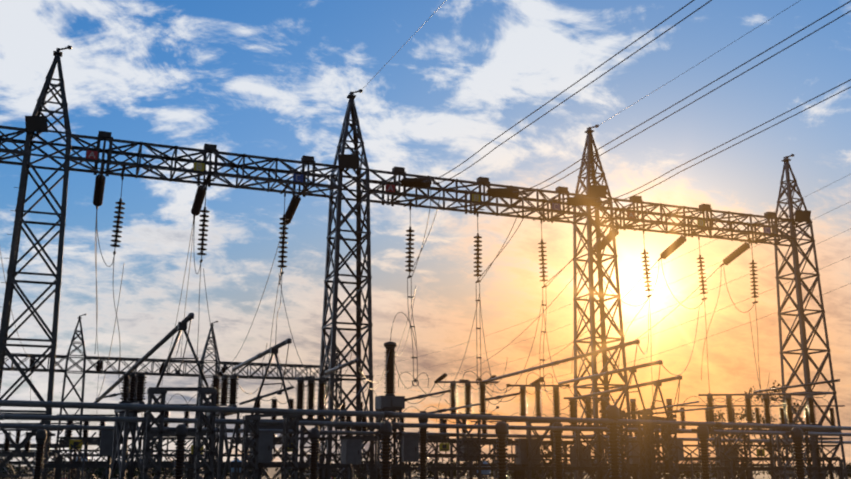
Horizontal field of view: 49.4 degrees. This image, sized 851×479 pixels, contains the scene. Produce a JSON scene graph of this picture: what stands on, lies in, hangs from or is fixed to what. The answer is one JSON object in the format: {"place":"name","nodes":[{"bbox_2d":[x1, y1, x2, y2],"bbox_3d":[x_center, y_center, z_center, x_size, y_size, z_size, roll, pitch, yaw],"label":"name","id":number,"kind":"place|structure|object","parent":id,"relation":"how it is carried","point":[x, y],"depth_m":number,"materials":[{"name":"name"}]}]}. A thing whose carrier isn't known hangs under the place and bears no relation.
{"place":"outdoors","nodes":[
{"label":"outdoors","id":0,"kind":"place"},
{"bbox_2d":[3,432,51,451],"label":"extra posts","id":1,"kind":"object","parent":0,"point":[6,442],"depth_m":32.51,"materials":[{"name":"metal"}]},
{"bbox_2d":[120,374,146,402],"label":"insulators","id":2,"kind":"object","parent":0,"point":[133,385],"depth_m":21.56,"materials":[{"name":"brown ceramic"}]},
{"bbox_2d":[211,376,238,405],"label":"insulators","id":3,"kind":"object","parent":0,"point":[232,392],"depth_m":25.67,"materials":[{"name":"brown ceramic"}]},
{"bbox_2d":[245,347,291,416],"bbox_3d":[-3.496,3.247,21.006,1.199,1.571,0.483,0,-14,0],"label":"a-frame support","id":4,"kind":"object","parent":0,"point":[273,352],"depth_m":21.02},
{"bbox_2d":[295,380,326,418],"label":"insulators","id":5,"kind":"object","parent":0,"point":[300,386],"depth_m":26.74,"materials":[{"name":"brown ceramic"}]},
{"bbox_2d":[0,413,850,435],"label":"bus pipe","id":6,"kind":"object","parent":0,"point":[3,416],"depth_m":23.04,"materials":[{"name":"metal"}]},
{"bbox_2d":[0,0,850,466],"label":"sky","id":7,"kind":"structure","parent":0,"point":[266,78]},
{"bbox_2d":[8,466,850,478],"bbox_3d":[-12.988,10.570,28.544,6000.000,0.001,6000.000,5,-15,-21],"label":"ground","id":8,"kind":"structure","parent":0,"point":[271,472],"depth_m":297.73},
{"bbox_2d":[0,452,55,478],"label":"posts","id":9,"kind":"object","parent":8,"relation":"on","point":[26,454],"depth_m":32.25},
{"bbox_2d":[0,444,68,478],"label":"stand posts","id":10,"kind":"object","parent":8,"relation":"on","point":[55,446],"depth_m":39.36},
{"bbox_2d":[0,45,71,478],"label":"gantry tower","id":11,"kind":"structure","parent":8,"relation":"on","point":[12,272],"depth_m":30.78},
{"bbox_2d":[0,125,30,166],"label":"gantry beam","id":12,"kind":"structure","parent":11,"relation":"attached to","point":[16,151],"depth_m":31.17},
{"bbox_2d":[25,116,47,131],"bbox_3d":[-12.968,-3.830,30.996,0.720,0.524,0.525,1,-14,-3],"label":"sign plate","id":13,"kind":"object","parent":11,"relation":"attached to","point":[35,123],"depth_m":30.85,"materials":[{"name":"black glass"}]},
{"bbox_2d":[69,134,339,197],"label":"gantry beam","id":14,"kind":"structure","parent":11,"relation":"attached to","point":[149,166],"depth_m":33.60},
{"bbox_2d":[94,131,125,176],"bbox_3d":[-11.086,-2.982,32.593,1.030,1.170,1.447,5,-15,-21],"label":"mounting bracket","id":15,"kind":"object","parent":14,"relation":"attached to","point":[103,134],"depth_m":31.98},
{"bbox_2d":[93,174,105,371],"bbox_3d":[-17.401,3.460,49.379,0.438,3.778,36.412,5,-14,-18],"label":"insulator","id":16,"kind":"object","parent":15,"relation":"attached to","point":[100,181],"depth_m":34.00,"materials":[{"name":"brown ceramic"}]},
{"bbox_2d":[95,207,113,390],"bbox_3d":[-17.360,5.299,48.986,0.759,6.129,37.804,5,-14,-19],"label":"conductor","id":17,"kind":"object","parent":16,"relation":"attached to","point":[96,232],"depth_m":37.15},
{"bbox_2d":[110,172,124,254],"bbox_3d":[-10.687,-0.939,32.275,0.412,2.990,0.363,5,-15,-21],"label":"suspension string","id":18,"kind":"object","parent":15,"relation":"hanging from","point":[118,221],"depth_m":32.15,"materials":[{"name":"brown ceramic"}]},
{"bbox_2d":[159,185,206,372],"bbox_3d":[-13.712,3.800,50.776,0.472,3.778,36.453,4,-14,-17],"label":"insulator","id":19,"kind":"object","parent":14,"relation":"attached to","point":[198,200],"depth_m":35.25,"materials":[{"name":"brown ceramic"}]},
{"bbox_2d":[160,216,200,400],"bbox_3d":[-13.722,5.635,50.362,0.215,6.129,37.867,4,-14,-17],"label":"conductor","id":20,"kind":"object","parent":19,"relation":"attached to","point":[193,225],"depth_m":37.73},
{"bbox_2d":[197,144,217,186],"bbox_3d":[-7.950,-2.693,33.780,0.560,1.170,1.447,5,-15,-21],"label":"mounting bracket","id":21,"kind":"object","parent":14,"relation":"attached to","point":[210,147],"depth_m":33.22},
{"bbox_2d":[197,180,209,262],"bbox_3d":[-7.969,-0.662,33.302,0.368,3.042,0.352,1,-14,-6],"label":"suspension string","id":22,"kind":"object","parent":21,"relation":"hanging from","point":[203,225],"depth_m":33.20,"materials":[{"name":"brown ceramic"}]},
{"bbox_2d":[280,155,315,196],"bbox_3d":[-4.815,-2.403,34.967,1.030,1.170,1.447,5,-15,-21],"label":"mounting bracket","id":23,"kind":"object","parent":14,"relation":"attached to","point":[304,158],"depth_m":34.51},
{"bbox_2d":[219,195,300,375],"bbox_3d":[-10.024,4.141,52.173,0.505,3.778,36.508,4,-14,-16],"label":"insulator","id":24,"kind":"object","parent":23,"relation":"attached to","point":[292,206],"depth_m":36.49,"materials":[{"name":"brown ceramic"}]},
{"bbox_2d":[278,189,288,274],"bbox_3d":[-5.252,-0.305,34.282,0.365,3.272,0.387,5,-15,-21],"label":"suspension string","id":25,"kind":"object","parent":23,"relation":"hanging from","point":[283,228],"depth_m":34.15,"materials":[{"name":"brown ceramic"}]},
{"bbox_2d":[27,429,54,478],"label":"post insulator","id":26,"kind":"object","parent":8,"relation":"on","point":[41,435],"depth_m":24.64,"materials":[{"name":"brown ceramic"}]},
{"bbox_2d":[48,314,86,478],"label":"gantry tower","id":27,"kind":"structure","parent":8,"relation":"on","point":[66,371],"depth_m":65.57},
{"bbox_2d":[3,353,66,372],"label":"gantry beam","id":28,"kind":"structure","parent":27,"relation":"attached to","point":[17,355],"depth_m":65.08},
{"bbox_2d":[85,356,201,376],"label":"gantry beam","id":29,"kind":"structure","parent":27,"relation":"attached to","point":[136,360],"depth_m":67.60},
{"bbox_2d":[61,440,121,478],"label":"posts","id":30,"kind":"object","parent":8,"relation":"on","point":[71,474],"depth_m":33.26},
{"bbox_2d":[79,459,140,478],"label":"tree line","id":31,"kind":"object","parent":8,"relation":"on","point":[98,472],"depth_m":207.22,"materials":[{"name":"green plant"}]},
{"bbox_2d":[109,402,145,478],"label":"lattice support","id":32,"kind":"object","parent":8,"relation":"on","point":[123,438],"depth_m":21.29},
{"bbox_2d":[139,432,205,478],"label":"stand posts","id":33,"kind":"object","parent":8,"relation":"on","point":[172,434],"depth_m":35.45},
{"bbox_2d":[142,388,217,478],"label":"a-frame stand","id":34,"kind":"object","parent":8,"relation":"on","point":[201,393],"depth_m":17.56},
{"bbox_2d":[93,313,193,402],"bbox_3d":[-6.981,3.092,22.019,0.120,1.127,11.368,7,-15,-27],"label":"disconnect switch arm","id":35,"kind":"object","parent":34,"relation":"on","point":[172,332],"depth_m":20.33,"materials":[{"name":"metal"}]},
{"bbox_2d":[149,322,215,390],"bbox_3d":[-4.681,2.252,17.823,1.268,1.286,0.423,0,-14,-1],"label":"a-frame support","id":36,"kind":"object","parent":34,"relation":"on","point":[181,327],"depth_m":17.84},
{"bbox_2d":[167,424,195,478],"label":"post insulator","id":37,"kind":"object","parent":8,"relation":"on","point":[181,431],"depth_m":22.71,"materials":[{"name":"brown ceramic"}]},
{"bbox_2d":[185,321,222,478],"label":"gantry tower","id":38,"kind":"structure","parent":8,"relation":"on","point":[203,357],"depth_m":69.29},
{"bbox_2d":[220,361,324,380],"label":"gantry beam","id":39,"kind":"structure","parent":38,"relation":"attached to","point":[309,367],"depth_m":71.00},
{"bbox_2d":[204,405,239,478],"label":"lattice support","id":40,"kind":"object","parent":8,"relation":"on","point":[222,437],"depth_m":24.79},
{"bbox_2d":[241,414,299,478],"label":"support columns","id":41,"kind":"structure","parent":8,"relation":"on","point":[252,460],"depth_m":20.81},
{"bbox_2d":[232,338,291,370],"bbox_3d":[-4.029,2.817,22.381,0.120,0.203,5.639,6,-15,-23],"label":"bus riser","id":42,"kind":"object","parent":41,"relation":"on","point":[264,353],"depth_m":22.03,"materials":[{"name":"metal"}]},
{"bbox_2d":[248,425,292,478],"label":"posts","id":43,"kind":"object","parent":8,"relation":"on","point":[271,427],"depth_m":32.38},
{"bbox_2d":[290,419,331,478],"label":"lattice support","id":44,"kind":"object","parent":8,"relation":"on","point":[302,452],"depth_m":26.35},
{"bbox_2d":[302,428,327,478],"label":"post insulator","id":45,"kind":"object","parent":8,"relation":"on","point":[314,434],"depth_m":24.29,"materials":[{"name":"brown ceramic"}]},
{"bbox_2d":[319,341,342,478],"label":"gantry tower","id":46,"kind":"structure","parent":8,"relation":"on","point":[335,396],"depth_m":72.21,"materials":[{"name":"metal"}]},
{"bbox_2d":[303,89,380,478],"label":"gantry tower","id":47,"kind":"structure","parent":8,"relation":"on","point":[357,207],"depth_m":34.69,"materials":[{"name":"metal"}]},
{"bbox_2d":[338,154,357,168],"bbox_3d":[-2.905,-2.901,34.807,0.720,0.524,0.525,1,-14,-3],"label":"sign plate","id":48,"kind":"object","parent":47,"relation":"attached to","point":[345,161],"depth_m":34.66,"materials":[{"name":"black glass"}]},
{"bbox_2d":[362,169,589,223],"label":"gantry beam","id":49,"kind":"structure","parent":47,"relation":"attached to","point":[438,189],"depth_m":37.42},
{"bbox_2d":[382,166,416,206],"bbox_3d":[-1.023,-2.053,36.404,1.030,1.170,1.447,5,-15,-21],"label":"mounting bracket","id":50,"kind":"object","parent":49,"relation":"attached to","point":[395,169],"depth_m":35.81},
{"bbox_2d":[405,202,414,277],"bbox_3d":[-0.608,0.015,36.071,0.355,3.046,0.383,-6,-15,23],"label":"suspension string","id":51,"kind":"object","parent":50,"relation":"hanging from","point":[409,261],"depth_m":35.95,"materials":[{"name":"brown ceramic"}]},
{"bbox_2d":[399,178,438,186],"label":"strain string","id":52,"kind":"object","parent":49,"relation":"attached to","point":[414,182],"depth_m":34.26,"materials":[{"name":"brown ceramic"}]},
{"bbox_2d":[408,0,711,277],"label":"conductor","id":53,"kind":"object","parent":52,"relation":"attached to","point":[553,108],"depth_m":27.30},
{"bbox_2d":[465,177,490,214],"bbox_3d":[2.112,-1.764,37.591,0.560,1.170,1.447,5,-15,-21],"label":"beam hanger","id":54,"kind":"object","parent":49,"relation":"attached to","point":[482,179],"depth_m":37.06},
{"bbox_2d":[473,209,481,282],"bbox_3d":[2.091,0.253,37.086,0.352,3.027,0.404,-6,-15,23],"label":"suspension string","id":55,"kind":"object","parent":54,"relation":"hanging from","point":[477,245],"depth_m":36.96,"materials":[{"name":"brown ceramic"}]},
{"bbox_2d":[476,0,850,281],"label":"conductor","id":56,"kind":"object","parent":55,"relation":"attached to","point":[672,114],"depth_m":27.89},
{"bbox_2d":[487,188,527,197],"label":"strain string","id":57,"kind":"object","parent":49,"relation":"attached to","point":[502,192],"depth_m":35.55,"materials":[{"name":"brown ceramic"}]},
{"bbox_2d":[533,186,569,222],"bbox_3d":[5.247,-1.474,38.778,1.030,1.170,1.447,5,-15,-21],"label":"beam hanger","id":58,"kind":"object","parent":49,"relation":"attached to","point":[559,189],"depth_m":38.32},
{"bbox_2d":[538,216,547,287],"bbox_3d":[4.828,0.506,38.166,0.360,3.008,0.405,-6,-15,23],"label":"suspension string","id":59,"kind":"object","parent":58,"relation":"hanging from","point":[542,255],"depth_m":38.05,"materials":[{"name":"brown ceramic"}]},
{"bbox_2d":[543,79,850,286],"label":"conductor","id":60,"kind":"object","parent":59,"relation":"attached to","point":[701,161],"depth_m":31.52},
{"bbox_2d":[567,197,610,206],"bbox_3d":[6.367,-1.516,37.033,0.500,0.825,2.636,8,-16,-29],"label":"strain string","id":61,"kind":"object","parent":49,"relation":"attached to","point":[583,201],"depth_m":36.91,"materials":[{"name":"brown ceramic"}]},
{"bbox_2d":[340,436,380,478],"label":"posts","id":62,"kind":"object","parent":8,"relation":"on","point":[369,438],"depth_m":32.47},
{"bbox_2d":[372,421,399,478],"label":"post insulator","id":63,"kind":"object","parent":8,"relation":"on","point":[385,427],"depth_m":21.81,"materials":[{"name":"brown ceramic"}]},
{"bbox_2d":[375,341,404,478],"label":"current transformer","id":64,"kind":"object","parent":8,"relation":"on","point":[389,401],"depth_m":29.40,"materials":[{"name":"metal"}]},
{"bbox_2d":[99,402,738,478],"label":"equipment boxes","id":65,"kind":"object","parent":8,"relation":"on","point":[351,450],"depth_m":29.79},
{"bbox_2d":[0,431,841,478],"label":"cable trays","id":66,"kind":"object","parent":8,"relation":"on","point":[105,465],"depth_m":28.89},
{"bbox_2d":[0,436,844,478],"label":"support structures","id":67,"kind":"object","parent":8,"relation":"on","point":[189,455],"depth_m":30.56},
{"bbox_2d":[69,440,764,455],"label":"electrical boxes","id":68,"kind":"object","parent":67,"relation":"on","point":[444,446],"depth_m":26.94,"materials":[{"name":"paint"}]},
{"bbox_2d":[396,436,448,478],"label":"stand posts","id":69,"kind":"object","parent":8,"relation":"on","point":[433,438],"depth_m":37.42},
{"bbox_2d":[418,411,427,478],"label":"post insulator","id":70,"kind":"object","parent":8,"relation":"on","point":[423,452],"depth_m":25.24,"materials":[{"name":"brown ceramic"}]},
{"bbox_2d":[413,458,475,477],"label":"tree line","id":71,"kind":"object","parent":8,"relation":"on","point":[430,473],"depth_m":261.78,"materials":[{"name":"green plant"}]},
{"bbox_2d":[455,414,491,478],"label":"lattice support","id":72,"kind":"object","parent":8,"relation":"on","point":[478,445],"depth_m":30.35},
{"bbox_2d":[437,438,511,478],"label":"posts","id":73,"kind":"object","parent":8,"relation":"on","point":[451,451],"depth_m":35.77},
{"bbox_2d":[488,421,514,478],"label":"post insulator","id":74,"kind":"object","parent":8,"relation":"on","point":[501,428],"depth_m":22.37,"materials":[{"name":"brown ceramic"}]},
{"bbox_2d":[506,448,551,478],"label":"tree","id":75,"kind":"object","parent":8,"relation":"on","point":[534,475],"depth_m":61.20,"materials":[{"name":"green plant"}]},
{"bbox_2d":[514,421,555,478],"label":"lattice support","id":76,"kind":"object","parent":8,"relation":"on","point":[530,454],"depth_m":30.00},
{"bbox_2d":[552,422,568,478],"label":"post insulator","id":77,"kind":"object","parent":8,"relation":"on","point":[558,454],"depth_m":25.86,"materials":[{"name":"brown ceramic"}]},
{"bbox_2d":[564,425,608,478],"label":"lattice support","id":78,"kind":"object","parent":8,"relation":"on","point":[601,458],"depth_m":29.59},
{"bbox_2d":[564,125,633,478],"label":"gantry tower","id":79,"kind":"structure","parent":8,"relation":"on","point":[589,167],"depth_m":38.59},
{"bbox_2d":[485,235,686,384],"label":"strain string","id":80,"kind":"object","parent":79,"relation":"attached to","point":[673,247],"depth_m":42.89,"materials":[{"name":"brown ceramic"}]},
{"bbox_2d":[589,185,606,197],"bbox_3d":[7.157,-1.972,38.618,0.720,0.524,0.525,1,-14,-3],"label":"floodlight","id":81,"kind":"object","parent":79,"relation":"attached to","point":[595,191],"depth_m":38.47,"materials":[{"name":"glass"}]},
{"bbox_2d":[532,242,750,382],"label":"strain string","id":82,"kind":"object","parent":79,"relation":"attached to","point":[737,252],"depth_m":44.22,"materials":[{"name":"brown ceramic"}]},
{"bbox_2d":[599,405,625,478],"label":"post insulator","id":83,"kind":"object","parent":8,"relation":"on","point":[612,411],"depth_m":21.37,"materials":[{"name":"brown ceramic"}]},
{"bbox_2d":[0,400,850,429],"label":"bus pipe","id":84,"kind":"object","parent":83,"relation":"attached to","point":[114,406],"depth_m":18.41,"materials":[{"name":"metal"}]},
{"bbox_2d":[617,411,655,478],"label":"support columns","id":85,"kind":"structure","parent":8,"relation":"on","point":[645,460],"depth_m":25.72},
{"bbox_2d":[642,416,679,478],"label":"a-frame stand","id":86,"kind":"object","parent":8,"relation":"on","point":[669,452],"depth_m":25.71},
{"bbox_2d":[658,461,719,478],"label":"tree line","id":87,"kind":"object","parent":8,"relation":"on","point":[687,474],"depth_m":246.41,"materials":[{"name":"green plant"}]},
{"bbox_2d":[691,426,713,478],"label":"post insulator","id":88,"kind":"object","parent":8,"relation":"on","point":[703,432],"depth_m":23.99,"materials":[{"name":"brown ceramic"}]},
{"bbox_2d":[708,410,743,478],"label":"tree","id":89,"kind":"object","parent":8,"relation":"on","point":[719,415],"depth_m":89.92,"materials":[{"name":"green plant"}]},
{"bbox_2d":[707,423,758,478],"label":"lattice support","id":90,"kind":"object","parent":8,"relation":"on","point":[745,452],"depth_m":32.68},
{"bbox_2d":[697,429,840,478],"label":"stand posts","id":91,"kind":"object","parent":8,"relation":"on","point":[817,449],"depth_m":40.02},
{"bbox_2d":[706,398,753,422],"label":"insulators","id":92,"kind":"object","parent":91,"relation":"on","point":[749,413],"depth_m":33.06,"materials":[{"name":"brown ceramic"}]},
{"bbox_2d":[679,407,835,429],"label":"insulators","id":93,"kind":"object","parent":91,"relation":"on","point":[782,416],"depth_m":40.16,"materials":[{"name":"brown ceramic"}]},
{"bbox_2d":[681,396,844,406],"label":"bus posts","id":94,"kind":"object","parent":93,"relation":"on","point":[782,405],"depth_m":40.35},
{"bbox_2d":[762,398,816,424],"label":"insulators","id":95,"kind":"object","parent":91,"relation":"on","point":[789,411],"depth_m":33.10,"materials":[{"name":"brown ceramic"}]},
{"bbox_2d":[734,380,805,478],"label":"tree","id":96,"kind":"object","parent":8,"relation":"on","point":[762,419],"depth_m":77.79,"materials":[{"name":"green plant"}]},
{"bbox_2d":[760,424,821,478],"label":"lattice support","id":97,"kind":"object","parent":8,"relation":"on","point":[778,438],"depth_m":32.78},
{"bbox_2d":[786,427,807,478],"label":"post insulator","id":98,"kind":"object","parent":8,"relation":"on","point":[797,434],"depth_m":23.06,"materials":[{"name":"brown ceramic"}]},
{"bbox_2d":[773,154,850,478],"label":"gantry tower","id":99,"kind":"structure","parent":8,"relation":"on","point":[799,307],"depth_m":42.26,"materials":[{"name":"metal"}]},
{"bbox_2d":[0,424,850,443],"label":"bus pipe","id":100,"kind":"object","parent":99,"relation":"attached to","point":[61,427],"depth_m":29.15,"materials":[{"name":"metal"}]},
{"bbox_2d":[794,210,810,221],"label":"floodlight","id":101,"kind":"object","parent":99,"relation":"attached to","point":[802,215],"depth_m":42.28,"materials":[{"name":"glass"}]},
{"bbox_2d":[113,254,760,393],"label":"droppers","id":102,"kind":"object","parent":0,"point":[480,357],"depth_m":34.82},
{"bbox_2d":[96,376,839,413],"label":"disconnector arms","id":103,"kind":"object","parent":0,"point":[538,385],"depth_m":30.57},
{"bbox_2d":[98,265,762,417],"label":"slack leads","id":104,"kind":"object","parent":103,"relation":"on","point":[497,407],"depth_m":33.55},
{"bbox_2d":[119,318,785,418],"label":"slack jumpers","id":105,"kind":"object","parent":103,"relation":"attached to","point":[177,372],"depth_m":26.00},
{"bbox_2d":[128,335,831,406],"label":"jumper loops","id":106,"kind":"object","parent":103,"relation":"on","point":[457,385],"depth_m":30.02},
{"bbox_2d":[482,339,639,382],"bbox_3d":[3.727,3.709,27.555,0.120,0.532,8.142,7,-15,-26],"label":"bus riser","id":107,"kind":"object","parent":103,"relation":"on","point":[557,362],"depth_m":26.87,"materials":[{"name":"metal"}]},
{"bbox_2d":[558,360,662,384],"bbox_3d":[5.341,4.000,27.587,0.120,0.154,6.473,4,-14,-16],"label":"bus riser","id":108,"kind":"object","parent":103,"relation":"on","point":[606,373],"depth_m":27.21,"materials":[{"name":"metal"}]},
{"bbox_2d":[568,375,681,400],"bbox_3d":[5.810,4.462,27.600,0.120,0.353,5.677,6,-15,-23],"label":"bus riser","id":109,"kind":"object","parent":103,"relation":"attached to","point":[623,388],"depth_m":27.45,"materials":[{"name":"metal"}]},
{"bbox_2d":[449,384,486,413],"bbox_3d":[1.420,5.328,30.911,1.259,0.995,0.269,0,-14,-1],"label":"post stack","id":110,"kind":"object","parent":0,"point":[467,396],"depth_m":30.83,"materials":[{"name":"brown ceramic"}]},
{"bbox_2d":[519,388,560,416],"bbox_3d":[3.761,5.376,30.467,1.375,0.957,0.269,0,-14,-1],"label":"post stack","id":111,"kind":"object","parent":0,"point":[538,403],"depth_m":30.39,"materials":[{"name":"brown ceramic"}]},
{"bbox_2d":[276,174,850,393],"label":"distant line","id":112,"kind":"object","parent":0,"point":[644,316],"depth_m":128.45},
{"bbox_2d":[568,400,607,425],"bbox_3d":[5.280,5.623,30.017,1.292,0.816,0.269,0,-14,-1],"label":"post stack","id":113,"kind":"object","parent":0,"point":[588,408],"depth_m":29.96,"materials":[{"name":"brown ceramic"}]},
{"bbox_2d":[619,367,649,414],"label":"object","id":114,"kind":"object","parent":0,"point":[628,382],"depth_m":26.00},
{"bbox_2d":[646,381,673,419],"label":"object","id":115,"kind":"object","parent":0,"point":[654,396],"depth_m":25.99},
{"bbox_2d":[599,197,794,244],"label":"gantry beam","id":116,"kind":"structure","parent":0,"point":[693,217],"depth_m":41.25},
{"bbox_2d":[615,195,653,230],"bbox_3d":[9.039,-1.124,40.214,1.030,1.170,1.447,5,-15,-21],"label":"beam hanger","id":117,"kind":"object","parent":116,"relation":"attached to","point":[635,198],"depth_m":39.63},
{"bbox_2d":[641,227,651,296],"bbox_3d":[9.502,0.966,39.881,0.412,3.089,0.351,-6,-15,23],"label":"suspension string","id":118,"kind":"object","parent":117,"relation":"hanging from","point":[647,278],"depth_m":39.74,"materials":[{"name":"brown ceramic"}]},
{"bbox_2d":[683,204,712,237],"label":"beam hanger","id":119,"kind":"object","parent":116,"relation":"attached to","point":[705,206],"depth_m":40.86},
{"bbox_2d":[697,233,707,299],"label":"suspension string","id":120,"kind":"object","parent":119,"relation":"hanging from","point":[701,269],"depth_m":40.77,"materials":[{"name":"brown ceramic"}]},
{"bbox_2d":[740,211,778,243],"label":"beam hanger","id":121,"kind":"object","parent":116,"relation":"attached to","point":[769,214],"depth_m":42.13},
{"bbox_2d":[749,239,758,303],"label":"suspension string","id":122,"kind":"object","parent":121,"relation":"hanging from","point":[753,271],"depth_m":41.82,"materials":[{"name":"brown ceramic"}]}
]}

